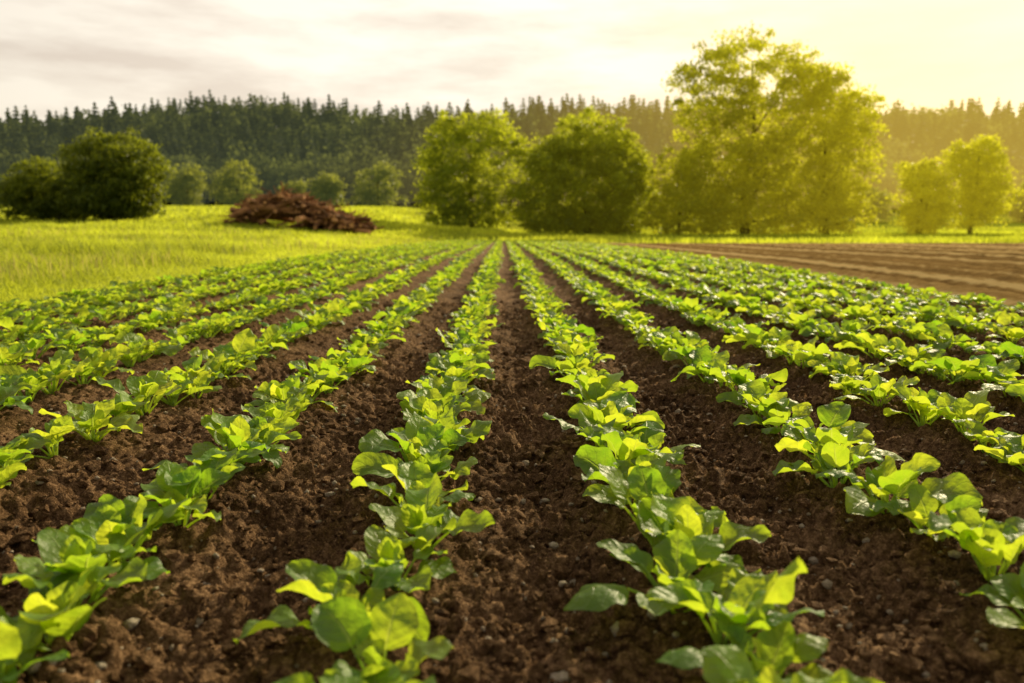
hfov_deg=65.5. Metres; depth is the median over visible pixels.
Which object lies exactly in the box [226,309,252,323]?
crop plant
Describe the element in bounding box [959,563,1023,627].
crop plant
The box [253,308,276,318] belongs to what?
crop plant
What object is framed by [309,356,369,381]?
crop plant
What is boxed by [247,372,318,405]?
crop plant
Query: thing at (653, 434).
crop plant
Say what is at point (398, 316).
crop plant
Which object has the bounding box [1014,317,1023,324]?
crop plant
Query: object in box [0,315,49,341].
crop plant
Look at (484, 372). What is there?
crop plant
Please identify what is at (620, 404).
crop plant
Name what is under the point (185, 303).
crop plant
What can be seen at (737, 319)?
crop plant
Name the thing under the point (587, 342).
crop plant
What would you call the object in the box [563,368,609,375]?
crop plant
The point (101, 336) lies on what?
crop plant
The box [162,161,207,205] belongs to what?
deciduous tree
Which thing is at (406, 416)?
crop plant
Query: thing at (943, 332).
crop plant
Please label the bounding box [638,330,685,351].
crop plant
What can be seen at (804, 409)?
crop plant
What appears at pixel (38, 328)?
crop plant
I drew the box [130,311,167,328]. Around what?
crop plant
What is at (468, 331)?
crop plant
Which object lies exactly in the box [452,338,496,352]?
crop plant
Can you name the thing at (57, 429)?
crop plant
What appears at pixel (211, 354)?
crop plant
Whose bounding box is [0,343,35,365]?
crop plant
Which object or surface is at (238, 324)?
crop plant
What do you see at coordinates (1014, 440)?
crop plant
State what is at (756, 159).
deciduous tree
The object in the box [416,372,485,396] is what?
crop plant
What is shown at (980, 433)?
crop plant
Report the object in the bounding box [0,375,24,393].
crop plant
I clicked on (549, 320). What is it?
crop plant
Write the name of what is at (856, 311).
crop plant
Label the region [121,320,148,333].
crop plant
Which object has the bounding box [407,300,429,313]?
crop plant
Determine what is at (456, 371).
crop plant
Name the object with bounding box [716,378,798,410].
crop plant
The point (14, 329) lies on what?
crop plant
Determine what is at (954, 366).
crop plant
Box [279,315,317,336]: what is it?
crop plant
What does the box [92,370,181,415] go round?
crop plant
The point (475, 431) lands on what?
crop plant
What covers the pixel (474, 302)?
crop plant
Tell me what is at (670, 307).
crop plant
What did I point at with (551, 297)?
crop plant
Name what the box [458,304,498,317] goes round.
crop plant
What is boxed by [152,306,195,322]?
crop plant
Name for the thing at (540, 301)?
crop plant
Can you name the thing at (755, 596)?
crop plant
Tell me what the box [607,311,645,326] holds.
crop plant
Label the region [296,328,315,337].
crop plant
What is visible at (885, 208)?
deciduous tree
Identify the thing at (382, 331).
crop plant
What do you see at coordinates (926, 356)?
crop plant
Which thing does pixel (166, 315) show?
crop plant
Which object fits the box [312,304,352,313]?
crop plant
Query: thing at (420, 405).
crop plant
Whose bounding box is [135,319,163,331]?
crop plant
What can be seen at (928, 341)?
crop plant
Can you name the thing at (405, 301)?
crop plant
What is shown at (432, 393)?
crop plant
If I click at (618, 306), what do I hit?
crop plant
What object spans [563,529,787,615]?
crop plant
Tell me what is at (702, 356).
crop plant
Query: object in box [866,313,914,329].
crop plant
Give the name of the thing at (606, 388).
crop plant
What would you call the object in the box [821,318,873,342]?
crop plant
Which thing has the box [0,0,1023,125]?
sky
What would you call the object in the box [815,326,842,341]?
crop plant
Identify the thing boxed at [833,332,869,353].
crop plant
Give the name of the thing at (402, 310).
crop plant
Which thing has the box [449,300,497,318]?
crop plant
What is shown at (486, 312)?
crop plant
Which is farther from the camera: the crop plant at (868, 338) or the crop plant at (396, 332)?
the crop plant at (396, 332)
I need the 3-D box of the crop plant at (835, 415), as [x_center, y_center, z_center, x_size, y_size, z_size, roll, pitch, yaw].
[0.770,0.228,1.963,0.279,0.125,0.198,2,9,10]
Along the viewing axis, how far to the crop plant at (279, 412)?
2.16 m
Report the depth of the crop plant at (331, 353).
3.11 m
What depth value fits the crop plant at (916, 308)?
4.85 m
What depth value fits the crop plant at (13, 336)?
3.90 m
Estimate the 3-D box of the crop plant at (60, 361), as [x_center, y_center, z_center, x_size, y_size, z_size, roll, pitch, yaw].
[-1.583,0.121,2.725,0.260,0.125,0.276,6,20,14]
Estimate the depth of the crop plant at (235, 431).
1.89 m
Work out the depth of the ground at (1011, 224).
106.63 m
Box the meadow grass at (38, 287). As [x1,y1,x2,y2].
[0,216,453,308]
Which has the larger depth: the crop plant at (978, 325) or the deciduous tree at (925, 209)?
the deciduous tree at (925, 209)
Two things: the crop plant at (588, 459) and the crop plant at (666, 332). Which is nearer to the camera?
the crop plant at (588, 459)
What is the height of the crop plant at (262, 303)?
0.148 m
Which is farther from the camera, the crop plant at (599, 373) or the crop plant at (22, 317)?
the crop plant at (22, 317)
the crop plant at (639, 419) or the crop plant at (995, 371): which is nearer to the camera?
the crop plant at (639, 419)
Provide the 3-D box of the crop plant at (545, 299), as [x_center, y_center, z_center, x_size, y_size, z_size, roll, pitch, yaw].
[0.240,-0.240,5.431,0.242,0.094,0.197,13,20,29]
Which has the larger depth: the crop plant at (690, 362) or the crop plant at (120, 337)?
the crop plant at (120, 337)
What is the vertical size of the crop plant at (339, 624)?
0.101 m
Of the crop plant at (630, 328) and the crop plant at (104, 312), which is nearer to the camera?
the crop plant at (630, 328)
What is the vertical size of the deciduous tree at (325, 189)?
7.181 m
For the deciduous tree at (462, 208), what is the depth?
75.19 m
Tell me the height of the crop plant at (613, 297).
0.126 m
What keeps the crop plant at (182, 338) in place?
on the field soil
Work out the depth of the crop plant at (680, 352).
3.10 m
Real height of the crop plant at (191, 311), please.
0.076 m
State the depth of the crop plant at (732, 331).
4.05 m
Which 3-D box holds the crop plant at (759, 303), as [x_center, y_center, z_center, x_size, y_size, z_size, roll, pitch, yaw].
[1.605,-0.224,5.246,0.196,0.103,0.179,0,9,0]
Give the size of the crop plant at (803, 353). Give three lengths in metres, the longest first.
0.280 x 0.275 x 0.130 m
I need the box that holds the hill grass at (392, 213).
[0,205,502,234]
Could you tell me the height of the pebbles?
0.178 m
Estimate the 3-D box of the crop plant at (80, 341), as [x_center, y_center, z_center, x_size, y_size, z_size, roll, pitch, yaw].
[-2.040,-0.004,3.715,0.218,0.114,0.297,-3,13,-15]
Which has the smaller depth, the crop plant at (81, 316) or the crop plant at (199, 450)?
the crop plant at (199, 450)
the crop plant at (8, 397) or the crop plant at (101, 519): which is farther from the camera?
the crop plant at (8, 397)
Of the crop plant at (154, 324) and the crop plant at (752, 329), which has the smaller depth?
the crop plant at (752, 329)
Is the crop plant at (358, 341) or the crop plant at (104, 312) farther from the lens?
the crop plant at (104, 312)
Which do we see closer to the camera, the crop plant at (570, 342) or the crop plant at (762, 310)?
the crop plant at (570, 342)
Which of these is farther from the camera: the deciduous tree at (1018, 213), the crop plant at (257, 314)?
the deciduous tree at (1018, 213)
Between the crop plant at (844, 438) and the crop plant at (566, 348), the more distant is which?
the crop plant at (566, 348)
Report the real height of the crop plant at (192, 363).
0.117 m
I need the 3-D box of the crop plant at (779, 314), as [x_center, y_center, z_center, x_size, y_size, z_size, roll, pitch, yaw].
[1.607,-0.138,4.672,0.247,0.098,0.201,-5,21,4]
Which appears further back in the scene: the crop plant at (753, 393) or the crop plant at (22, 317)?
the crop plant at (22, 317)
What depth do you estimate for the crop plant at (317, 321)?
4.38 m
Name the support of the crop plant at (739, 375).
on the field soil
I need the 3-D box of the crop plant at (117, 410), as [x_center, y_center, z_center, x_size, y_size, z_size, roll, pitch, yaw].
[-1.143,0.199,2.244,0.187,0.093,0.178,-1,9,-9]
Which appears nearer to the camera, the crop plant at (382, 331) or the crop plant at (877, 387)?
the crop plant at (877, 387)
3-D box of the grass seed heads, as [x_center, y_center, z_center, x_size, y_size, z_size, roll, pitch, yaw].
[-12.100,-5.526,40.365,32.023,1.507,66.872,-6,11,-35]
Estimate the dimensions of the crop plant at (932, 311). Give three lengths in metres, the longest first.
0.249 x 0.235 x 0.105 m
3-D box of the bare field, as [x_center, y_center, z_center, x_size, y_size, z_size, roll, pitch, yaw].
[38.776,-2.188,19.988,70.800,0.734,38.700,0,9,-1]
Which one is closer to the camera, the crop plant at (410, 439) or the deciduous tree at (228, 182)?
the crop plant at (410, 439)
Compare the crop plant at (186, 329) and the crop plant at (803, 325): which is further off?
the crop plant at (803, 325)
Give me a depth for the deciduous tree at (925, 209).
73.17 m
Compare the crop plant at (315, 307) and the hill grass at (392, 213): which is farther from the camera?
the hill grass at (392, 213)
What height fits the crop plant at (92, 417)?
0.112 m
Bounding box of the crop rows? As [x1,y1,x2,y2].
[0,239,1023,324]
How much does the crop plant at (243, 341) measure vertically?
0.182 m
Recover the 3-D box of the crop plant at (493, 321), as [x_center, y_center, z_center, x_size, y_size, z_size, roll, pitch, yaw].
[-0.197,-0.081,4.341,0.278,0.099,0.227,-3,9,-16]
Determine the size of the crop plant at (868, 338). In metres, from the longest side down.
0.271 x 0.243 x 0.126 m
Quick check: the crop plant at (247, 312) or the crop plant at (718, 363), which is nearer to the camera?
the crop plant at (718, 363)
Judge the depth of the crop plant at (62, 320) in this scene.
4.39 m
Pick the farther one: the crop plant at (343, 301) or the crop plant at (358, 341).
the crop plant at (343, 301)
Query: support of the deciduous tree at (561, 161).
on the ground at (1011, 224)
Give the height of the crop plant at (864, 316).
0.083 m
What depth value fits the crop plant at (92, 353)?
3.02 m
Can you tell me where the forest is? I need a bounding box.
[0,89,1023,212]
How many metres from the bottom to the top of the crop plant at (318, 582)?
0.108 m
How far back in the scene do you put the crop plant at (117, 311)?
4.96 m
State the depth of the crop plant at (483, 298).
5.57 m
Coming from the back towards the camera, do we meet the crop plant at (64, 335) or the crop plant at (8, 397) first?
the crop plant at (64, 335)
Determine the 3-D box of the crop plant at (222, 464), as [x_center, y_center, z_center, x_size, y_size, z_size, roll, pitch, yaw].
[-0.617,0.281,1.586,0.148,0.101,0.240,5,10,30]
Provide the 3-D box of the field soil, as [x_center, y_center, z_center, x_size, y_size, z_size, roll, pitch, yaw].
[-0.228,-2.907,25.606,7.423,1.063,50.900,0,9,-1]
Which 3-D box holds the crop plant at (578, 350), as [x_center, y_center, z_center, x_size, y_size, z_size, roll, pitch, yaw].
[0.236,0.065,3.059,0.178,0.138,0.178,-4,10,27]
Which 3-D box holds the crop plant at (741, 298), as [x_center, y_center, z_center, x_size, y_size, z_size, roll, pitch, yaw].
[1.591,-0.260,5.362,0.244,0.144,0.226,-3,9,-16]
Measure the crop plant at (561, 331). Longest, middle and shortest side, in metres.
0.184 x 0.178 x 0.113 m
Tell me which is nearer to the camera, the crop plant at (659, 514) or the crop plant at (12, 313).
the crop plant at (659, 514)
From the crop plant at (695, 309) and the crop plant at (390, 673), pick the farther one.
the crop plant at (695, 309)
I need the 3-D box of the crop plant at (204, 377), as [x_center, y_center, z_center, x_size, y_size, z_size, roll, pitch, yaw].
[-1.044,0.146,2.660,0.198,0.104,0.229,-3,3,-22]
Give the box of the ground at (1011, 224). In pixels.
[0,148,1023,302]
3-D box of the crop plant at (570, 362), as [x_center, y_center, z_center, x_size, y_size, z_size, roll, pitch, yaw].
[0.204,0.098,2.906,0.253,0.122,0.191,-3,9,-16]
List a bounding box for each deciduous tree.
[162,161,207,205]
[202,157,262,205]
[276,177,310,194]
[304,171,354,205]
[349,160,409,206]
[403,107,534,229]
[497,106,661,235]
[636,144,744,235]
[656,20,848,235]
[764,61,894,234]
[841,186,897,222]
[882,153,965,234]
[931,133,1023,233]
[1001,175,1023,222]
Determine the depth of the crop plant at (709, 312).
4.57 m
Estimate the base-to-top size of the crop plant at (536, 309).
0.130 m
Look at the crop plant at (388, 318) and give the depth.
4.33 m
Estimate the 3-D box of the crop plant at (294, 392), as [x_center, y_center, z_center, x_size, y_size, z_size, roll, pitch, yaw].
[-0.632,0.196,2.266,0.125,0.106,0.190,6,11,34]
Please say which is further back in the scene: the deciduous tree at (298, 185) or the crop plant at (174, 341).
the deciduous tree at (298, 185)
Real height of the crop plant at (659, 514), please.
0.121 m
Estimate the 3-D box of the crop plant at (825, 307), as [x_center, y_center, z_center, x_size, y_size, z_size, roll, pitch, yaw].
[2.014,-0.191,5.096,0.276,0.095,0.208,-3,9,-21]
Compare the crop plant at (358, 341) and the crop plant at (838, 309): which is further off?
the crop plant at (838, 309)
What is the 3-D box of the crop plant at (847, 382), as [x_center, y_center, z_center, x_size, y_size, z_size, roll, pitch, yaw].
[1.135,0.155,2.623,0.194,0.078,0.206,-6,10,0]
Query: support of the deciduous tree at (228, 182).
on the ground at (1011, 224)
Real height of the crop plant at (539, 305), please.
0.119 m
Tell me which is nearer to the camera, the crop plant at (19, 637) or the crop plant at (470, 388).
the crop plant at (19, 637)
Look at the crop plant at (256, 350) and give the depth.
3.32 m
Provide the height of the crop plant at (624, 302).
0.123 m
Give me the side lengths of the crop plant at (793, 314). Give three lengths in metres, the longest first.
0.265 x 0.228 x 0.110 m
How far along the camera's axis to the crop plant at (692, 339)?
3.27 m
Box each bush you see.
[0,155,89,220]
[49,124,175,220]
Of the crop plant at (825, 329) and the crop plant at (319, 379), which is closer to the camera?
the crop plant at (319, 379)
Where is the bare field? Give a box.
[598,242,1023,312]
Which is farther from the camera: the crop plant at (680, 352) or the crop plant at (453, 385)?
the crop plant at (680, 352)
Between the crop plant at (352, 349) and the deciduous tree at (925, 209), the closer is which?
the crop plant at (352, 349)
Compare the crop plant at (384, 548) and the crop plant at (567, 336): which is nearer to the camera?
the crop plant at (384, 548)
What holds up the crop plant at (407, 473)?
on the field soil
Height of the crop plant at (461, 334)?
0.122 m
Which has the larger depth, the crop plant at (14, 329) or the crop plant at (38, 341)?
the crop plant at (14, 329)
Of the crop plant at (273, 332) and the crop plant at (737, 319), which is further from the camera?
the crop plant at (737, 319)
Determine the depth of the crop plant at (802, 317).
4.32 m
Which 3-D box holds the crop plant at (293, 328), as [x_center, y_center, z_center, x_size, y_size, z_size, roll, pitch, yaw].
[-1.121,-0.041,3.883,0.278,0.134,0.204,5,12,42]
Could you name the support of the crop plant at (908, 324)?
on the field soil
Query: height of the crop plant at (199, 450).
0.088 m
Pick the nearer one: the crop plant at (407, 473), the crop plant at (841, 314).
the crop plant at (407, 473)
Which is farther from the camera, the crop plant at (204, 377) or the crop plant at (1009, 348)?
the crop plant at (1009, 348)
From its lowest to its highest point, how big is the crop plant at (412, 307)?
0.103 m
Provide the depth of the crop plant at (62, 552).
1.17 m
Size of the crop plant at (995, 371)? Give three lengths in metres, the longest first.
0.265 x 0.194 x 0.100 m
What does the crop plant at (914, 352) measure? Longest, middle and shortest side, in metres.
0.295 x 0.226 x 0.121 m
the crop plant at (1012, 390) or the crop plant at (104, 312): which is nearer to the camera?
the crop plant at (1012, 390)
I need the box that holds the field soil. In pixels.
[0,241,1023,682]
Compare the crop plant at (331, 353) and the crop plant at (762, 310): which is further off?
the crop plant at (762, 310)
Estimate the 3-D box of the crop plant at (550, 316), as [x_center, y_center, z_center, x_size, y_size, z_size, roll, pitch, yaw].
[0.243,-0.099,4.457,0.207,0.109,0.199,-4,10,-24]
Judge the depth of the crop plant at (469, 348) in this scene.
3.29 m
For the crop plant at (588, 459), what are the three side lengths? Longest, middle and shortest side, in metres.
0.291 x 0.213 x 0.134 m
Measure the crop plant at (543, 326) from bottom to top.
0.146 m
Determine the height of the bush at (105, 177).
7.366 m
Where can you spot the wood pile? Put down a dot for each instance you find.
(302, 208)
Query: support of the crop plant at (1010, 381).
on the field soil
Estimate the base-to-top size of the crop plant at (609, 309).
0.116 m
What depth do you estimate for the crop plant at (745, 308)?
5.07 m
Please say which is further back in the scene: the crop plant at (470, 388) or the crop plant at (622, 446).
the crop plant at (470, 388)
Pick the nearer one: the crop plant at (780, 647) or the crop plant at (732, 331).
the crop plant at (780, 647)
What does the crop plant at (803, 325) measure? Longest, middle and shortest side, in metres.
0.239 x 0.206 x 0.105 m
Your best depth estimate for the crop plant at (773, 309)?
4.83 m
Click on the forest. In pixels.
(283, 142)
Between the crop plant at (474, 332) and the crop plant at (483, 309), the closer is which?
the crop plant at (474, 332)
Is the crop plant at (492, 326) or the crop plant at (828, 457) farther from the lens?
the crop plant at (492, 326)
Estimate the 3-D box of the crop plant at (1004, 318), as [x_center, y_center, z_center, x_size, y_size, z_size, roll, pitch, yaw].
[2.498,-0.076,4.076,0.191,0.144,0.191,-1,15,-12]
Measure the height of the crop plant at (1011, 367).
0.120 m
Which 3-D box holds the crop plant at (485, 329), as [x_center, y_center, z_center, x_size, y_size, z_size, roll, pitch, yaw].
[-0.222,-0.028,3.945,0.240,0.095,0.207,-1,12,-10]
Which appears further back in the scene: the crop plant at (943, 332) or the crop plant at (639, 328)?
the crop plant at (639, 328)
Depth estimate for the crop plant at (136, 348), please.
3.28 m
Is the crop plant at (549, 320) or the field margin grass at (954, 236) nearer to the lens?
the crop plant at (549, 320)
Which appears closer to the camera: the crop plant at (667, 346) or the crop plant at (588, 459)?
the crop plant at (588, 459)
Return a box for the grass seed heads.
[0,219,428,286]
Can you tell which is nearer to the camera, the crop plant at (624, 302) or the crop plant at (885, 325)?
the crop plant at (885, 325)
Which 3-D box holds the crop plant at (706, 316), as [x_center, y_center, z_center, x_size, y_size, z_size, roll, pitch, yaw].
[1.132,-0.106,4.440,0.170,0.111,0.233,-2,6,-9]
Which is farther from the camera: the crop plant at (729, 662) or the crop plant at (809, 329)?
the crop plant at (809, 329)
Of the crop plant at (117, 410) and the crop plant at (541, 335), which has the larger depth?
the crop plant at (541, 335)
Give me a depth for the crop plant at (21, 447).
1.80 m
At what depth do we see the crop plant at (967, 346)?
3.56 m
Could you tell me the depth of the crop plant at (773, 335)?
3.62 m
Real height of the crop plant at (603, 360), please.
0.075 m
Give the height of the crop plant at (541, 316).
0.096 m
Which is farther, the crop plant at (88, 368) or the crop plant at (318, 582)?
the crop plant at (88, 368)
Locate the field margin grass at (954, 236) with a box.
[0,208,1023,243]
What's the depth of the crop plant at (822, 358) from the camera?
3.03 m
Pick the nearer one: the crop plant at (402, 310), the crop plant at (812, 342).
the crop plant at (812, 342)
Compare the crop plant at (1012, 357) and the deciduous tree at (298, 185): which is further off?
the deciduous tree at (298, 185)
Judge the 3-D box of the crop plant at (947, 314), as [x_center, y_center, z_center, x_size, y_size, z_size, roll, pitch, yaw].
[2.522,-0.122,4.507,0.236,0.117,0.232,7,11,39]
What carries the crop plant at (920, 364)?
on the field soil
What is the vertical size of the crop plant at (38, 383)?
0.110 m
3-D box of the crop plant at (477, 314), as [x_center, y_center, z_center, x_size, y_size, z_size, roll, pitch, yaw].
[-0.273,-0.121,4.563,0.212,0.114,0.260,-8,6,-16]
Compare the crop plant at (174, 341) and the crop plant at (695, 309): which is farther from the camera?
the crop plant at (695, 309)
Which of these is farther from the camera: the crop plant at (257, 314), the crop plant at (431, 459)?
the crop plant at (257, 314)
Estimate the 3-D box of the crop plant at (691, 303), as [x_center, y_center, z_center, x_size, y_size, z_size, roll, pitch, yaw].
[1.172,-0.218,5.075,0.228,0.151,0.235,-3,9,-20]
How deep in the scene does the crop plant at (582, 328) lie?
4.05 m
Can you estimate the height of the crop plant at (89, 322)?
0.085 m
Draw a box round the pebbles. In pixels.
[1,298,1021,682]
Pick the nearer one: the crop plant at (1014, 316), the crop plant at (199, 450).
the crop plant at (199, 450)
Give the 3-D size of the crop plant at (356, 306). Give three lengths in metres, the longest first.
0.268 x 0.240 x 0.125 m
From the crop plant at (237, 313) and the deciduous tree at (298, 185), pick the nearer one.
the crop plant at (237, 313)
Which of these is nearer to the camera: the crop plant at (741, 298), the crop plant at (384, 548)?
the crop plant at (384, 548)
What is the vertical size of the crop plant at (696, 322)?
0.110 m
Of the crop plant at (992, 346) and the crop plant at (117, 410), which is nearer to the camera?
the crop plant at (117, 410)
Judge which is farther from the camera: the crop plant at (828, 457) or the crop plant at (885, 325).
the crop plant at (885, 325)
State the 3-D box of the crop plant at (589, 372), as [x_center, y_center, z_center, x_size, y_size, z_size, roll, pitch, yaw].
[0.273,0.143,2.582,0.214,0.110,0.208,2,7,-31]
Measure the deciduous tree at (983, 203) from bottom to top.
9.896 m
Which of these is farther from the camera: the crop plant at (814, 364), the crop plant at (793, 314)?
the crop plant at (793, 314)
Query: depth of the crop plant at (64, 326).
4.29 m
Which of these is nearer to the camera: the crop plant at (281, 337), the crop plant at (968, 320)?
the crop plant at (281, 337)
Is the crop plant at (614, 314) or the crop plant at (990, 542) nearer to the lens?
the crop plant at (990, 542)
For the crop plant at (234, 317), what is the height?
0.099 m
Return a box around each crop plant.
[0,307,24,319]
[0,315,25,322]
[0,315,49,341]
[0,325,26,342]
[0,328,27,341]
[0,334,66,359]
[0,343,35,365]
[0,344,40,365]
[0,349,89,395]
[0,371,55,403]
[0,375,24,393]
[0,382,32,414]
[0,437,51,465]
[0,454,33,487]
[0,562,121,673]
[0,607,69,682]
[3,509,170,605]
[10,415,78,462]
[24,320,57,336]
[31,494,191,563]
[39,398,142,441]
[40,327,89,351]
[40,328,99,351]
[43,314,73,329]
[43,320,78,336]
[59,312,96,325]
[60,304,97,329]
[60,356,116,384]
[66,344,134,379]
[66,392,144,423]
[71,325,114,346]
[82,326,120,343]
[87,304,125,322]
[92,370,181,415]
[96,305,127,319]
[100,321,137,335]
[104,339,153,367]
[109,331,182,361]
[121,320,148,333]
[122,461,230,527]
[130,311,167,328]
[133,377,212,406]
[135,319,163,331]
[138,448,245,500]
[141,310,179,326]
[142,441,264,470]
[150,338,180,354]
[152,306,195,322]
[156,299,191,318]
[156,325,198,344]
[157,328,199,345]
[160,354,222,384]
[168,369,229,398]
[178,321,216,342]
[183,307,205,315]
[188,315,238,338]
[188,328,256,375]
[190,316,230,336]
[199,351,250,379]
[201,409,301,467]
[206,347,257,367]
[211,313,252,332]
[214,315,240,331]
[221,310,260,324]
[221,415,299,454]
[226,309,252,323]
[226,341,272,362]
[233,397,300,427]
[233,552,429,644]
[240,308,266,316]
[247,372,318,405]
[251,295,277,316]
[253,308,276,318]
[255,325,289,351]
[256,350,275,358]
[259,320,306,344]
[262,333,293,350]
[270,386,313,420]
[272,299,283,314]
[275,658,421,682]
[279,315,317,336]
[282,326,311,342]
[287,352,351,374]
[290,309,331,332]
[294,373,337,411]
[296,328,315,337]
[296,368,354,393]
[301,298,339,325]
[302,307,342,329]
[307,301,350,324]
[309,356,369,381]
[311,593,453,682]
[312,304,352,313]
[324,299,362,304]
[325,301,351,308]
[326,348,376,372]
[327,298,363,316]
[329,345,376,362]
[334,345,383,356]
[335,517,455,592]
[337,334,388,353]
[351,438,477,480]
[351,461,475,523]
[354,329,405,346]
[358,415,469,472]
[363,320,404,340]
[367,320,402,336]
[368,473,495,550]
[371,328,394,341]
[372,314,408,333]
[373,306,418,326]
[375,315,405,321]
[376,300,409,314]
[385,305,428,312]
[386,407,491,454]
[392,299,425,312]
[396,388,468,412]
[398,295,432,306]
[399,396,470,428]
[401,411,484,450]
[406,374,490,414]
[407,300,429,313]
[413,361,479,382]
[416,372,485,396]
[425,350,494,374]
[426,358,494,384]
[435,327,488,355]
[441,330,494,344]
[442,351,494,361]
[443,325,490,335]
[444,326,487,339]
[446,311,482,327]
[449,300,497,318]
[451,328,483,337]
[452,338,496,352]
[454,317,504,329]
[455,304,491,323]
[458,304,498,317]
[460,318,490,334]
[461,293,491,304]
[463,300,498,311]
[464,325,495,333]
[523,302,570,317]
[525,298,559,307]
[528,300,562,303]
[529,352,605,376]
[533,294,561,302]
[533,307,576,326]
[534,314,567,328]
[536,298,563,308]
[537,311,575,318]
[537,317,575,343]
[537,319,569,337]
[538,318,594,335]
[539,316,571,328]
[543,338,573,345]
[543,391,648,440]
[544,331,597,346]
[545,334,603,355]
[548,326,574,336]
[552,343,614,365]
[555,350,606,361]
[555,374,637,399]
[558,344,594,360]
[561,371,639,403]
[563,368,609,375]
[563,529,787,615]
[566,366,623,386]
[573,444,683,508]
[577,424,675,466]
[579,399,664,431]
[582,464,729,547]
[595,300,622,307]
[595,300,635,320]
[596,294,623,304]
[599,420,700,464]
[601,298,639,306]
[602,301,642,308]
[604,305,637,323]
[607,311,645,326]
[616,315,653,327]
[617,310,652,321]
[624,323,652,336]
[630,325,651,333]
[631,324,677,341]
[638,327,678,342]
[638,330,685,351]
[638,491,771,574]
[642,331,675,354]
[646,557,824,645]
[656,612,833,682]
[659,341,682,358]
[662,330,717,363]
[666,301,687,312]
[669,345,719,366]
[670,298,682,304]
[670,347,736,383]
[675,297,705,311]
[679,307,710,320]
[682,308,719,325]
[685,352,728,378]
[686,305,706,319]
[693,307,741,326]
[699,313,730,330]
[699,359,759,387]
[702,645,882,682]
[705,315,744,332]
[709,365,787,391]
[711,320,735,334]
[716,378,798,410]
[722,321,768,343]
[723,321,745,339]
[726,293,766,306]
[726,322,791,347]
[733,402,812,433]
[735,302,759,316]
[737,380,789,416]
[738,300,767,311]
[742,326,802,351]
[747,304,782,317]
[759,340,795,358]
[762,401,874,448]
[763,302,802,318]
[765,307,800,323]
[767,343,837,368]
[769,309,815,326]
[772,441,883,487]
[774,335,818,364]
[775,420,905,460]
[779,312,826,329]
[788,318,829,334]
[799,322,843,336]
[805,355,861,374]
[807,352,877,377]
[808,303,845,317]
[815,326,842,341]
[820,352,889,385]
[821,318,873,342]
[824,452,982,515]
[829,307,847,318]
[829,371,873,394]
[832,329,880,349]
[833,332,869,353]
[834,305,883,319]
[834,374,919,406]
[839,331,902,359]
[841,304,879,319]
[859,314,880,327]
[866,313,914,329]
[869,483,988,541]
[871,317,915,334]
[872,335,945,359]
[873,344,933,368]
[883,386,957,426]
[890,353,951,379]
[891,321,930,338]
[892,320,944,342]
[892,385,960,420]
[903,303,943,321]
[909,358,972,381]
[917,333,940,344]
[918,308,944,321]
[918,322,976,349]
[922,305,969,321]
[925,357,982,382]
[927,387,1014,444]
[928,508,1023,582]
[934,308,978,327]
[945,314,990,331]
[948,354,1023,385]
[952,340,984,353]
[957,321,1004,333]
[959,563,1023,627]
[963,418,1019,458]
[972,340,1021,359]
[974,432,1023,471]
[981,365,1017,397]
[982,310,1014,335]
[985,327,1023,343]
[996,341,1023,362]
[998,343,1023,361]
[998,378,1023,385]
[1005,384,1023,401]
[1009,313,1023,327]
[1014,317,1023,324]
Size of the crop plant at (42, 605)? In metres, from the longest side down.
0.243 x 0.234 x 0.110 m
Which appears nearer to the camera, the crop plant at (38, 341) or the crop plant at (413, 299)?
the crop plant at (38, 341)
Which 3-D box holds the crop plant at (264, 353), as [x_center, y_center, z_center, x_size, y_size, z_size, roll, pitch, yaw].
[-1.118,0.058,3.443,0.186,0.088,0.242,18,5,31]
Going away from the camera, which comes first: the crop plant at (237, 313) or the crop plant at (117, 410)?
the crop plant at (117, 410)
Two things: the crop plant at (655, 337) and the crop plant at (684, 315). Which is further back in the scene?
the crop plant at (684, 315)
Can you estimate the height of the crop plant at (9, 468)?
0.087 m
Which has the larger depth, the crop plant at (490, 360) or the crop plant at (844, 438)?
the crop plant at (490, 360)
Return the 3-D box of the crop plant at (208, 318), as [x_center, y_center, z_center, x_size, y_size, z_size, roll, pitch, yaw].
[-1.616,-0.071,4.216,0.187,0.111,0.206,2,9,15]
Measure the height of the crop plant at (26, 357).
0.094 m
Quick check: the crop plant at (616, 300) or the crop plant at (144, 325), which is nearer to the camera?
the crop plant at (144, 325)
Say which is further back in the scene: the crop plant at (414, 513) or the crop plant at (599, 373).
the crop plant at (599, 373)
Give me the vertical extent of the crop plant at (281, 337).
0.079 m
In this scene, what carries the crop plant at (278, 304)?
on the field soil
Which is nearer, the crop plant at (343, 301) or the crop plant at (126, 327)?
the crop plant at (126, 327)
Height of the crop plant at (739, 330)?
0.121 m
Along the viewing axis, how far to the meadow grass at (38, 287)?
15.59 m
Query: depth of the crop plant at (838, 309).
4.95 m
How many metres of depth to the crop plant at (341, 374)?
2.71 m
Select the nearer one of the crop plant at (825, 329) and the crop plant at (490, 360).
the crop plant at (490, 360)
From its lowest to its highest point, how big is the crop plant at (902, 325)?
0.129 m
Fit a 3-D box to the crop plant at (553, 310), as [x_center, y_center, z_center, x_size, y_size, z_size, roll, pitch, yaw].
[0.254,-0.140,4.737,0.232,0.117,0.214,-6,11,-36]
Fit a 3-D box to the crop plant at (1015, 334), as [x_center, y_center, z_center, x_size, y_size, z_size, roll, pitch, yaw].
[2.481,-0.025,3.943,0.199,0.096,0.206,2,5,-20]
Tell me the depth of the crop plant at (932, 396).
2.39 m
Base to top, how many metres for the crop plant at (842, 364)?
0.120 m
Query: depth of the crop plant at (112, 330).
3.98 m
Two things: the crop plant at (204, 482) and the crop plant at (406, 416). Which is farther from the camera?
the crop plant at (406, 416)
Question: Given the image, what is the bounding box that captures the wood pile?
[220,181,384,233]

